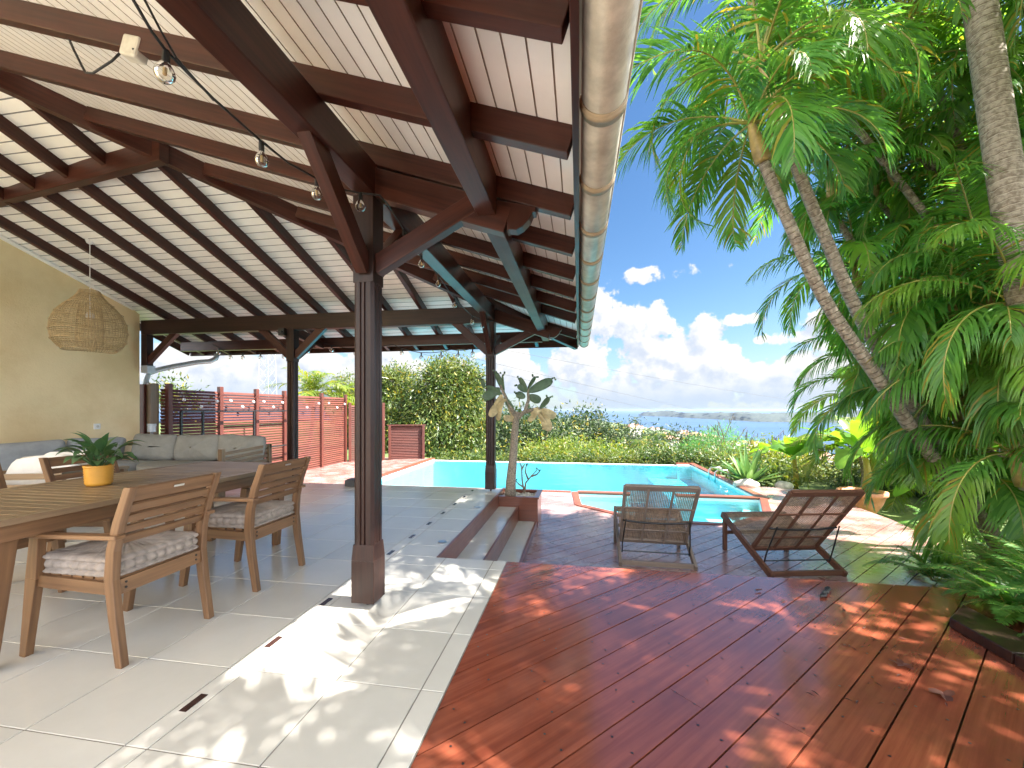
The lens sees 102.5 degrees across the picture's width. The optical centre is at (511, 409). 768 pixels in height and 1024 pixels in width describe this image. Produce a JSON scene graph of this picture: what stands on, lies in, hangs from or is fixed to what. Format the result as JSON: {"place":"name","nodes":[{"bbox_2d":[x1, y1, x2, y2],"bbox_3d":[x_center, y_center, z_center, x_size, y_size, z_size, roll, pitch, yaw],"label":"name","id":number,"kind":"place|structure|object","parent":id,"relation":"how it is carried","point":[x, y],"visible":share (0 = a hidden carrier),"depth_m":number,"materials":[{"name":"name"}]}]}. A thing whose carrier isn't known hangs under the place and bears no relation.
{"place":"outdoors","nodes":[
{"label":"outdoors","id":0,"kind":"place"},
{"bbox_2d":[0,482,506,767],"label":"terrace floor","id":1,"kind":"structure","parent":0,"point":[291,663],"depth_m":2.09,"materials":[{"name":"tile"}]},
{"bbox_2d":[0,464,65,592],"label":"dining chair","id":2,"kind":"object","parent":1,"relation":"on","point":[55,543],"visible":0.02,"depth_m":2.81,"materials":[{"name":"brown wood"}]},
{"bbox_2d":[3,450,128,541],"bbox_3d":[-4.639,0.837,4.168,0.780,0.827,0.822,0,0,-9],"label":"lounge armchair","id":3,"kind":"object","parent":1,"relation":"on","point":[24,471],"visible":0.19,"depth_m":4.00,"materials":[{"name":"fabric"}]},
{"bbox_2d":[0,235,139,459],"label":"house wall","id":4,"kind":"structure","parent":1,"relation":"on","point":[50,389],"depth_m":6.06,"materials":[{"name":"paint"}]},
{"bbox_2d":[141,334,179,373],"bbox_3d":[-6.218,-1.028,7.280,0.711,0.756,0.150,0,0,9],"label":"wall bracket","id":5,"kind":"object","parent":4,"relation":"attached to","point":[149,356],"depth_m":7.27,"materials":[{"name":"wood"}]},
{"bbox_2d":[38,453,174,551],"bbox_3d":[-3.315,0.814,3.404,0.672,0.877,0.552,0,0,6],"label":"dining chair","id":6,"kind":"object","parent":1,"relation":"on","point":[47,464],"visible":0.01,"depth_m":3.24,"materials":[{"name":"brown wood"}]},
{"bbox_2d":[19,472,221,668],"bbox_3d":[-2.120,0.814,2.274,0.672,0.877,0.552,0,0,9],"label":"dining chair","id":7,"kind":"object","parent":1,"relation":"on","point":[119,560],"visible":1,"depth_m":2.08,"materials":[{"name":"brown wood"}]},
{"bbox_2d":[0,433,271,496],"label":"corner sofa","id":8,"kind":"object","parent":1,"relation":"on","point":[161,450],"visible":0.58,"depth_m":6.49,"materials":[{"name":"grey fabric"}]},
{"bbox_2d":[0,461,291,651],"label":"dining table","id":9,"kind":"object","parent":1,"relation":"on","point":[26,511],"visible":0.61,"depth_m":2.35,"materials":[{"name":"brown wood"}]},
{"bbox_2d":[54,431,143,486],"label":"potted plant","id":10,"kind":"object","parent":9,"relation":"on","point":[99,472],"visible":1,"depth_m":2.70,"materials":[{"name":"green plant"}]},
{"bbox_2d":[179,456,310,591],"bbox_3d":[-1.986,0.814,3.103,0.672,0.877,0.552,0,0,9],"label":"dining chair","id":11,"kind":"object","parent":1,"relation":"on","point":[248,516],"visible":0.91,"depth_m":2.95,"materials":[{"name":"brown wood"}]},
{"bbox_2d":[259,328,327,482],"bbox_3d":[-3.623,-0.081,7.140,1.234,2.661,0.707,0,0,9],"label":"timber post","id":12,"kind":"object","parent":1,"relation":"on","point":[292,352],"visible":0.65,"depth_m":6.81,"materials":[{"name":"brown wood"}]},
{"bbox_2d":[297,131,474,604],"bbox_3d":[-0.607,-0.100,2.591,0.851,2.700,1.276,0,0,9],"label":"timber post","id":13,"kind":"object","parent":1,"relation":"on","point":[374,259],"visible":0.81,"depth_m":2.57,"materials":[{"name":"brown wood"}]},
{"bbox_2d":[0,0,581,355],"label":"veranda roof","id":14,"kind":"structure","parent":13,"relation":"on","point":[189,217],"depth_m":3.04,"materials":[{"name":"wood"}]},
{"bbox_2d":[46,238,128,353],"bbox_3d":[-5.687,-1.596,5.533,0.779,1.614,0.779,0,0,9],"label":"pendant lamp","id":15,"kind":"object","parent":14,"relation":"hanging from","point":[85,316],"visible":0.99,"depth_m":5.44,"materials":[{"name":"wicker"}]},
{"bbox_2d":[68,34,147,74],"bbox_3d":[-2.181,-1.905,2.230,0.433,0.201,0.078,0,0,6],"label":"junction box","id":16,"kind":"object","parent":14,"relation":"attached to","point":[128,50],"visible":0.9,"depth_m":2.19,"materials":[{"name":"white plastic"}]},
{"bbox_2d":[132,0,490,327],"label":"festoon lights","id":17,"kind":"object","parent":14,"relation":"hanging from","point":[166,56],"visible":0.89,"depth_m":1.70,"materials":[{"name":"plastic"}]},
{"bbox_2d":[213,342,484,359],"bbox_3d":[-3.037,-1.080,7.496,5.607,0.389,0.156,0,0,10],"label":"garden festoon","id":18,"kind":"object","parent":14,"relation":"hanging from","point":[331,348],"visible":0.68,"depth_m":7.38,"materials":[{"name":"plastic"}]},
{"bbox_2d":[579,0,642,347],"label":"roof gutter","id":19,"kind":"object","parent":14,"relation":"attached to","point":[610,29],"visible":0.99,"depth_m":1.58,"materials":[{"name":"metal"}]},
{"bbox_2d":[452,311,534,490],"bbox_3d":[-0.266,-0.100,6.311,1.012,2.699,1.019,0,0,-36],"label":"timber post","id":20,"kind":"object","parent":1,"relation":"on","point":[492,347],"visible":0.92,"depth_m":6.26,"materials":[{"name":"brown wood"}]},
{"bbox_2d":[159,410,952,455],"bbox_3d":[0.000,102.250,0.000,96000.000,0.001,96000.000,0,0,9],"label":"sea","id":21,"kind":"structure","parent":0,"point":[760,428],"depth_m":3021.02,"materials":[{"name":"liquid"}]},
{"bbox_2d":[140,0,1023,410],"label":"sky","id":22,"kind":"structure","parent":0,"point":[686,317],"materials":[{"name":"blue"}]},
{"bbox_2d":[159,419,1015,558],"bbox_3d":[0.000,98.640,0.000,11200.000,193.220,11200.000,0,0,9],"label":"ground","id":23,"kind":"structure","parent":0,"point":[891,515],"depth_m":10.70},
{"bbox_2d":[149,370,209,418],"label":"garden tree","id":24,"kind":"object","parent":23,"relation":"on","point":[174,386],"visible":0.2,"depth_m":15.98,"materials":[{"name":"green plant"}]},
{"bbox_2d":[258,354,277,426],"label":"lattice mast","id":25,"kind":"object","parent":23,"relation":"on","point":[268,380],"visible":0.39,"depth_m":68.83,"materials":[{"name":"metal"}]},
{"bbox_2d":[263,366,353,454],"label":"coconut palm","id":26,"kind":"object","parent":23,"relation":"on","point":[312,385],"visible":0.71,"depth_m":17.75,"materials":[{"name":"green plant"}]},
{"bbox_2d":[305,382,354,449],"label":"coconut palm","id":27,"kind":"object","parent":23,"relation":"on","point":[347,388],"visible":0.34,"depth_m":18.91,"materials":[{"name":"green plant"}]},
{"bbox_2d":[322,367,399,446],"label":"mango tree","id":28,"kind":"object","parent":23,"relation":"on","point":[337,378],"visible":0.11,"depth_m":26.17,"materials":[{"name":"green plant"}]},
{"bbox_2d":[382,358,438,452],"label":"hedge","id":29,"kind":"object","parent":23,"relation":"on","point":[400,378],"visible":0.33,"depth_m":24.66,"materials":[{"name":"green plant"}]},
{"bbox_2d":[393,350,504,459],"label":"mango tree","id":30,"kind":"object","parent":23,"relation":"on","point":[451,411],"visible":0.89,"depth_m":22.35,"materials":[{"name":"green plant"}]},
{"bbox_2d":[480,398,589,460],"bbox_3d":[1.353,1.813,36.947,11.303,7.980,9.453,0,0,9],"label":"bush","id":31,"kind":"object","parent":23,"relation":"on","point":[502,436],"visible":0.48,"depth_m":35.56,"materials":[{"name":"green plant"}]},
{"bbox_2d":[509,426,639,462],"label":"garden tree","id":32,"kind":"object","parent":23,"relation":"on","point":[545,447],"visible":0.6,"depth_m":23.01,"materials":[{"name":"plant"}]},
{"bbox_2d":[382,458,770,525],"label":"swimming pool","id":33,"kind":"structure","parent":23,"relation":"in","point":[597,486],"depth_m":13.20,"materials":[{"name":"blue liquid"}]},
{"bbox_2d":[425,440,738,468],"bbox_3d":[2.170,1.975,14.937,11.439,1.887,2.139,0,0,9],"label":"clipped hedge","id":34,"kind":"object","parent":23,"relation":"on","point":[669,457],"visible":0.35,"depth_m":14.58,"materials":[{"name":"green plant"}]},
{"bbox_2d":[540,398,654,457],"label":"bush","id":35,"kind":"object","parent":23,"relation":"on","point":[605,429],"visible":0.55,"depth_m":46.16,"materials":[{"name":"green plant"}]},
{"bbox_2d":[622,433,668,456],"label":"coconut palm","id":36,"kind":"object","parent":23,"relation":"on","point":[635,443],"visible":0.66,"depth_m":18.92,"materials":[{"name":"green plant"}]},
{"bbox_2d":[623,417,734,462],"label":"dark tree","id":37,"kind":"object","parent":23,"relation":"on","point":[683,434],"visible":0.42,"depth_m":57.56,"materials":[{"name":"green plant"}]},
{"bbox_2d":[667,419,762,463],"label":"feathery shrub","id":38,"kind":"object","parent":23,"relation":"on","point":[712,438],"visible":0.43,"depth_m":17.16,"materials":[{"name":"green plant"}]},
{"bbox_2d":[707,414,783,446],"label":"seed pod branches","id":39,"kind":"object","parent":38,"relation":"attached to","point":[774,438],"visible":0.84,"depth_m":15.99,"materials":[{"name":"brown plant"}]},
{"bbox_2d":[712,444,785,481],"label":"agave","id":40,"kind":"object","parent":23,"relation":"on","point":[746,468],"visible":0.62,"depth_m":9.58,"materials":[{"name":"green plant"}]},
{"bbox_2d":[695,440,822,489],"bbox_3d":[6.463,1.768,11.877,2.816,1.889,4.921,0,0,9],"label":"shrub row","id":41,"kind":"object","parent":23,"relation":"on","point":[728,459],"visible":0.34,"depth_m":11.09,"materials":[{"name":"green plant"}]},
{"bbox_2d":[708,428,833,467],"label":"flowering shrub","id":42,"kind":"object","parent":23,"relation":"on","point":[770,454],"visible":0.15,"depth_m":15.08,"materials":[{"name":"green plant"}]},
{"bbox_2d":[749,426,833,488],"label":"banana plant","id":43,"kind":"object","parent":23,"relation":"on","point":[782,446],"visible":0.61,"depth_m":10.11,"materials":[{"name":"green plant"}]},
{"bbox_2d":[750,444,858,484],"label":"leafy shrub","id":44,"kind":"object","parent":23,"relation":"on","point":[813,472],"visible":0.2,"depth_m":11.96,"materials":[{"name":"green plant"}]},
{"bbox_2d":[789,427,875,487],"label":"banana plant","id":45,"kind":"object","parent":23,"relation":"on","point":[819,444],"visible":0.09,"depth_m":8.94,"materials":[{"name":"green plant"}]},
{"bbox_2d":[789,417,932,492],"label":"coconut palm","id":46,"kind":"object","parent":23,"relation":"on","point":[860,460],"visible":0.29,"depth_m":8.98,"materials":[{"name":"green plant"}]},
{"bbox_2d":[833,456,953,513],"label":"coconut palm","id":47,"kind":"object","parent":23,"relation":"on","point":[888,503],"visible":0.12,"depth_m":8.21,"materials":[{"name":"green plant"}]},
{"bbox_2d":[812,448,985,499],"bbox_3d":[9.545,1.766,10.144,3.344,2.733,3.228,0,0,9],"label":"leafy shrub","id":48,"kind":"object","parent":23,"relation":"on","point":[857,479],"visible":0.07,"depth_m":10.56,"materials":[{"name":"green plant"}]},
{"bbox_2d":[893,438,1000,496],"bbox_3d":[8.071,1.088,7.505,2.110,2.133,2.694,0,0,9],"label":"banana plant","id":49,"kind":"object","parent":23,"relation":"on","point":[898,492],"visible":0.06,"depth_m":7.45,"materials":[{"name":"green plant"}]},
{"bbox_2d":[303,457,995,588],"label":"deck","id":50,"kind":"structure","parent":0,"point":[568,532],"depth_m":5.16,"materials":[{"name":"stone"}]},
{"bbox_2d":[140,383,158,460],"bbox_3d":[-6.686,0.620,7.521,0.290,2.200,0.215,0,0,9],"label":"pipe casing","id":51,"kind":"object","parent":50,"relation":"on","point":[149,403],"visible":0.41,"depth_m":7.44,"materials":[{"name":"grey wood"}]},
{"bbox_2d":[142,354,219,383],"bbox_3d":[-6.418,-0.721,8.009,0.135,0.843,1.220,0,0,34],"label":"rain downpipe","id":52,"kind":"object","parent":51,"relation":"attached to","point":[147,376],"visible":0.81,"depth_m":7.94,"materials":[{"name":"metal"}]},
{"bbox_2d":[179,410,286,446],"bbox_3d":[-5.949,0.868,9.222,0.040,1.705,3.135,0,0,9],"label":"black railing","id":53,"kind":"object","parent":50,"relation":"on","point":[181,421],"visible":0.29,"depth_m":8.16,"materials":[{"name":"metal"}]},
{"bbox_2d":[160,383,346,469],"bbox_3d":[-5.974,0.640,10.575,0.099,2.260,6.062,0,0,9],"label":"slatted fence","id":54,"kind":"object","parent":50,"relation":"on","point":[330,418],"visible":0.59,"depth_m":10.25,"materials":[{"name":"wood"}]},
{"bbox_2d":[177,393,346,408],"bbox_3d":[-5.864,-0.201,10.627,0.065,0.345,5.905,0,0,9],"label":"fence festoon","id":55,"kind":"object","parent":54,"relation":"attached to","point":[230,400],"visible":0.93,"depth_m":9.53,"materials":[{"name":"white plastic"}]},
{"bbox_2d":[348,403,384,461],"bbox_3d":[-4.870,0.770,13.787,1.149,2.000,0.099,0,0,-23],"label":"slatted fence","id":56,"kind":"object","parent":50,"relation":"on","point":[351,437],"visible":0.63,"depth_m":13.64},
{"bbox_2d":[387,424,425,459],"bbox_3d":[-3.650,1.146,14.251,1.311,1.248,0.138,0,0,-13],"label":"slatted fence","id":57,"kind":"object","parent":50,"relation":"on","point":[406,441],"visible":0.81,"depth_m":14.25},
{"bbox_2d":[437,494,536,562],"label":"terrace steps","id":58,"kind":"structure","parent":50,"relation":"on","point":[492,530],"depth_m":4.76,"materials":[{"name":"tile"}]},
{"bbox_2d":[497,487,542,527],"bbox_3d":[0.120,1.550,6.322,0.650,0.600,0.620,0,0,9],"label":"cactus planter","id":59,"kind":"object","parent":50,"relation":"on","point":[528,503],"visible":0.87,"depth_m":6.04,"materials":[{"name":"stone"}]},
{"bbox_2d":[479,370,556,495],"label":"frangipani tree","id":60,"kind":"object","parent":59,"relation":"in","point":[545,415],"visible":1,"depth_m":6.20,"materials":[{"name":"plant"}]},
{"bbox_2d":[516,457,540,493],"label":"desert rose","id":61,"kind":"object","parent":59,"relation":"in","point":[523,486],"visible":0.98,"depth_m":6.24,"materials":[{"name":"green plant"}]},
{"bbox_2d":[614,484,700,570],"bbox_3d":[1.636,1.254,4.771,0.820,0.960,1.172,0,0,10],"label":"cane lounger","id":62,"kind":"object","parent":50,"relation":"on","point":[662,530],"visible":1,"depth_m":4.50,"materials":[{"name":"brown wicker"}]},
{"bbox_2d":[411,562,1023,767],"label":"deck","id":63,"kind":"structure","parent":50,"relation":"on","point":[566,666],"depth_m":1.91,"materials":[{"name":"red wood"}]},
{"bbox_2d":[928,688,954,700],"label":"fallen leaf","id":64,"kind":"object","parent":63,"relation":"on","point":[946,695],"visible":1,"depth_m":1.80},
{"bbox_2d":[918,562,1023,625],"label":"fern","id":65,"kind":"object","parent":63,"relation":"on","point":[1005,615],"visible":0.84,"depth_m":2.57,"materials":[{"name":"green plant"}]},
{"bbox_2d":[950,605,1023,669],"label":"timber kerb","id":66,"kind":"structure","parent":63,"relation":"on","point":[1001,640],"depth_m":2.20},
{"bbox_2d":[733,478,759,487],"bbox_3d":[5.266,1.690,9.222,0.572,0.295,0.370,0,0,9],"label":"boulder","id":67,"kind":"object","parent":50,"relation":"on","point":[748,483],"visible":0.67,"depth_m":9.12,"materials":[{"name":"stone"}]},
{"bbox_2d":[721,489,864,577],"bbox_3d":[3.022,1.254,4.535,0.820,0.960,1.172,0,0,-3],"label":"cane lounger","id":68,"kind":"object","parent":50,"relation":"on","point":[802,525],"visible":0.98,"depth_m":4.31,"materials":[{"name":"brown wood"}]},
{"bbox_2d":[836,487,888,513],"bbox_3d":[6.408,1.675,7.520,0.740,0.390,0.736,0,0,9],"label":"terracotta pot","id":69,"kind":"object","parent":50,"relation":"on","point":[880,498],"visible":0.32,"depth_m":7.26,"materials":[{"name":"ceramic"}]},
{"bbox_2d":[800,411,878,492],"bbox_3d":[6.496,0.680,7.696,1.895,1.751,1.466,0,0,9],"label":"banana plant","id":70,"kind":"object","parent":69,"relation":"in","point":[840,461],"visible":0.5,"depth_m":7.54,"materials":[{"name":"green plant"}]},
{"bbox_2d":[862,544,997,588],"bbox_3d":[4.221,1.621,4.048,1.075,0.401,0.876,0,0,9],"label":"fern","id":71,"kind":"object","parent":50,"relation":"on","point":[931,574],"visible":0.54,"depth_m":4.09,"materials":[{"name":"green plant"}]},
{"bbox_2d":[639,410,860,422],"bbox_3d":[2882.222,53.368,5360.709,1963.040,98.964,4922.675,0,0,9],"label":"island hills","id":72,"kind":"structure","parent":0,"point":[767,417],"depth_m":3927.59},
{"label":"planting bed","id":73,"kind":"structure","parent":0,"visible":0},
{"bbox_2d":[633,0,960,266],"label":"slender palm","id":74,"kind":"object","parent":73,"relation":"on","point":[910,195],"visible":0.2,"depth_m":4.77,"materials":[{"name":"green plant"}]},
{"bbox_2d":[615,27,1008,555],"bbox_3d":[2.826,-0.657,4.143,3.909,4.659,2.251,0,0,-28],"label":"areca palm","id":75,"kind":"object","parent":73,"relation":"on","point":[809,112],"visible":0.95,"depth_m":3.67,"materials":[{"name":"green plant"}]},
{"bbox_2d":[629,0,1009,546],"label":"areca palm","id":76,"kind":"object","parent":73,"relation":"on","point":[864,17],"visible":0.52,"depth_m":3.81,"materials":[{"name":"green plant"}]},
{"bbox_2d":[711,0,996,260],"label":"slender palm","id":77,"kind":"object","parent":73,"relation":"on","point":[874,90],"visible":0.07,"depth_m":4.75,"materials":[{"name":"green plant"}]},
{"bbox_2d":[785,318,937,423],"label":"slender palm","id":78,"kind":"object","parent":73,"relation":"on","point":[855,384],"visible":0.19,"depth_m":5.08,"materials":[{"name":"green plant"}]},
{"bbox_2d":[745,188,986,356],"bbox_3d":[5.305,-0.249,5.097,4.396,4.451,2.318,0,0,9],"label":"slender palm","id":79,"kind":"object","parent":73,"relation":"on","point":[874,245],"visible":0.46,"depth_m":5.16,"materials":[{"name":"green plant"}]},
{"bbox_2d":[760,109,977,273],"bbox_3d":[4.880,-0.820,5.216,2.997,5.567,2.385,0,0,-5],"label":"slender palm","id":80,"kind":"object","parent":73,"relation":"on","point":[936,137],"visible":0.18,"depth_m":4.71,"materials":[{"name":"green plant"}]},
{"bbox_2d":[725,57,1020,492],"bbox_3d":[4.460,-0.984,4.639,3.688,5.813,2.819,0,0,28],"label":"areca palm","id":81,"kind":"object","parent":73,"relation":"on","point":[845,232],"visible":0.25,"depth_m":4.96,"materials":[{"name":"green plant"}]},
{"bbox_2d":[725,0,1023,256],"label":"slender palm","id":82,"kind":"object","parent":73,"relation":"on","point":[951,5],"visible":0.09,"depth_m":4.19,"materials":[{"name":"green plant"}]},
{"bbox_2d":[729,0,1023,211],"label":"slender palm","id":83,"kind":"object","parent":73,"relation":"on","point":[1011,33],"visible":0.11,"depth_m":4.25,"materials":[{"name":"green plant"}]},
{"bbox_2d":[735,0,1023,395],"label":"ringed palm","id":84,"kind":"object","parent":73,"relation":"on","point":[1001,147],"visible":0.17,"depth_m":3.30,"materials":[{"name":"grey plant"}]},
{"bbox_2d":[746,31,1023,463],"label":"areca palm","id":85,"kind":"object","parent":73,"relation":"on","point":[894,101],"visible":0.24,"depth_m":4.36,"materials":[{"name":"green plant"}]},
{"bbox_2d":[786,364,1007,464],"bbox_3d":[5.684,0.562,5.310,3.888,2.842,2.209,0,0,9],"label":"slender palm","id":86,"kind":"object","parent":73,"relation":"on","point":[796,423],"visible":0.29,"depth_m":5.54,"materials":[{"name":"green plant"}]},
{"bbox_2d":[804,160,989,291],"bbox_3d":[5.333,-0.517,5.132,3.103,4.964,2.440,0,0,9],"label":"slender palm","id":87,"kind":"object","parent":73,"relation":"on","point":[885,221],"visible":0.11,"depth_m":4.93,"materials":[{"name":"green plant"}]},
{"bbox_2d":[807,210,988,373],"bbox_3d":[5.039,-0.096,4.798,2.362,4.133,3.058,0,0,9],"label":"slender palm","id":88,"kind":"object","parent":73,"relation":"on","point":[889,228],"visible":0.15,"depth_m":4.45,"materials":[{"name":"green plant"}]},
{"bbox_2d":[800,273,1023,453],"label":"slender palm","id":89,"kind":"object","parent":73,"relation":"on","point":[980,291],"visible":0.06,"depth_m":4.30,"materials":[{"name":"green plant"}]},
{"bbox_2d":[803,0,1022,181],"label":"slender palm","id":90,"kind":"object","parent":73,"relation":"on","point":[961,110],"visible":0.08,"depth_m":4.13,"materials":[{"name":"green plant"}]},
{"bbox_2d":[813,212,1019,397],"bbox_3d":[5.157,0.176,3.801,4.087,3.602,1.882,0,0,9],"label":"slender palm","id":91,"kind":"object","parent":73,"relation":"on","point":[906,325],"visible":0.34,"depth_m":3.76,"materials":[{"name":"green plant"}]},
{"bbox_2d":[816,160,1023,418],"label":"slender palm","id":92,"kind":"object","parent":73,"relation":"on","point":[874,280],"visible":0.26,"depth_m":3.74,"materials":[{"name":"green plant"}]},
{"bbox_2d":[825,353,1023,493],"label":"slender palm","id":93,"kind":"object","parent":73,"relation":"on","point":[853,452],"visible":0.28,"depth_m":4.57,"materials":[{"name":"green plant"}]},
{"bbox_2d":[830,11,1023,237],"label":"slender palm","id":94,"kind":"object","parent":73,"relation":"on","point":[1014,63],"visible":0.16,"depth_m":4.40,"materials":[{"name":"green plant"}]},
{"bbox_2d":[851,219,1023,420],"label":"slender palm","id":95,"kind":"object","parent":73,"relation":"on","point":[942,350],"visible":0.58,"depth_m":3.17,"materials":[{"name":"green plant"}]},
{"bbox_2d":[852,75,1023,311],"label":"slender palm","id":96,"kind":"object","parent":73,"relation":"on","point":[931,173],"visible":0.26,"depth_m":4.30,"materials":[{"name":"green plant"}]},
{"bbox_2d":[857,302,1023,496],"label":"slender palm","id":97,"kind":"object","parent":73,"relation":"on","point":[1017,339],"visible":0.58,"depth_m":3.48,"materials":[{"name":"green plant"}]},
{"bbox_2d":[860,436,1023,578],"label":"slender palm","id":98,"kind":"object","parent":73,"relation":"on","point":[1012,501],"visible":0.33,"depth_m":3.88,"materials":[{"name":"green plant"}]},
{"bbox_2d":[872,400,1023,564],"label":"slender palm","id":99,"kind":"object","parent":73,"relation":"on","point":[1014,471],"visible":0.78,"depth_m":3.35,"materials":[{"name":"green plant"}]},
{"bbox_2d":[887,327,1023,449],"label":"slender palm","id":100,"kind":"object","parent":73,"relation":"on","point":[979,397],"visible":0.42,"depth_m":3.33,"materials":[{"name":"green plant"}]},
{"bbox_2d":[887,42,1023,250],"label":"slender palm","id":101,"kind":"object","parent":73,"relation":"on","point":[975,148],"visible":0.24,"depth_m":3.92,"materials":[{"name":"green plant"}]},
{"bbox_2d":[894,542,1017,581],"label":"fern","id":102,"kind":"object","parent":73,"relation":"on","point":[991,563],"visible":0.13,"depth_m":3.94,"materials":[{"name":"green plant"}]},
{"bbox_2d":[913,500,1000,579],"bbox_3d":[5.292,1.582,4.308,1.725,0.899,1.552,0,0,9],"label":"fern","id":103,"kind":"object","parent":73,"relation":"on","point":[975,558],"visible":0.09,"depth_m":4.56,"materials":[{"name":"green plant"}]},
{"bbox_2d":[895,261,1022,463],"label":"slender palm","id":104,"kind":"object","parent":73,"relation":"on","point":[966,299],"visible":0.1,"depth_m":3.60,"materials":[{"name":"green plant"}]},
{"bbox_2d":[915,531,1023,610],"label":"fern","id":105,"kind":"object","parent":73,"relation":"on","point":[1014,573],"visible":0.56,"depth_m":3.01,"materials":[{"name":"green plant"}]},
{"bbox_2d":[929,516,1023,588],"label":"fern","id":106,"kind":"object","parent":73,"relation":"on","point":[985,548],"visible":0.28,"depth_m":3.43,"materials":[{"name":"green plant"}]},
{"bbox_2d":[959,531,1023,621],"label":"fern","id":107,"kind":"object","parent":73,"relation":"on","point":[1007,587],"visible":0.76,"depth_m":2.47,"materials":[{"name":"green plant"}]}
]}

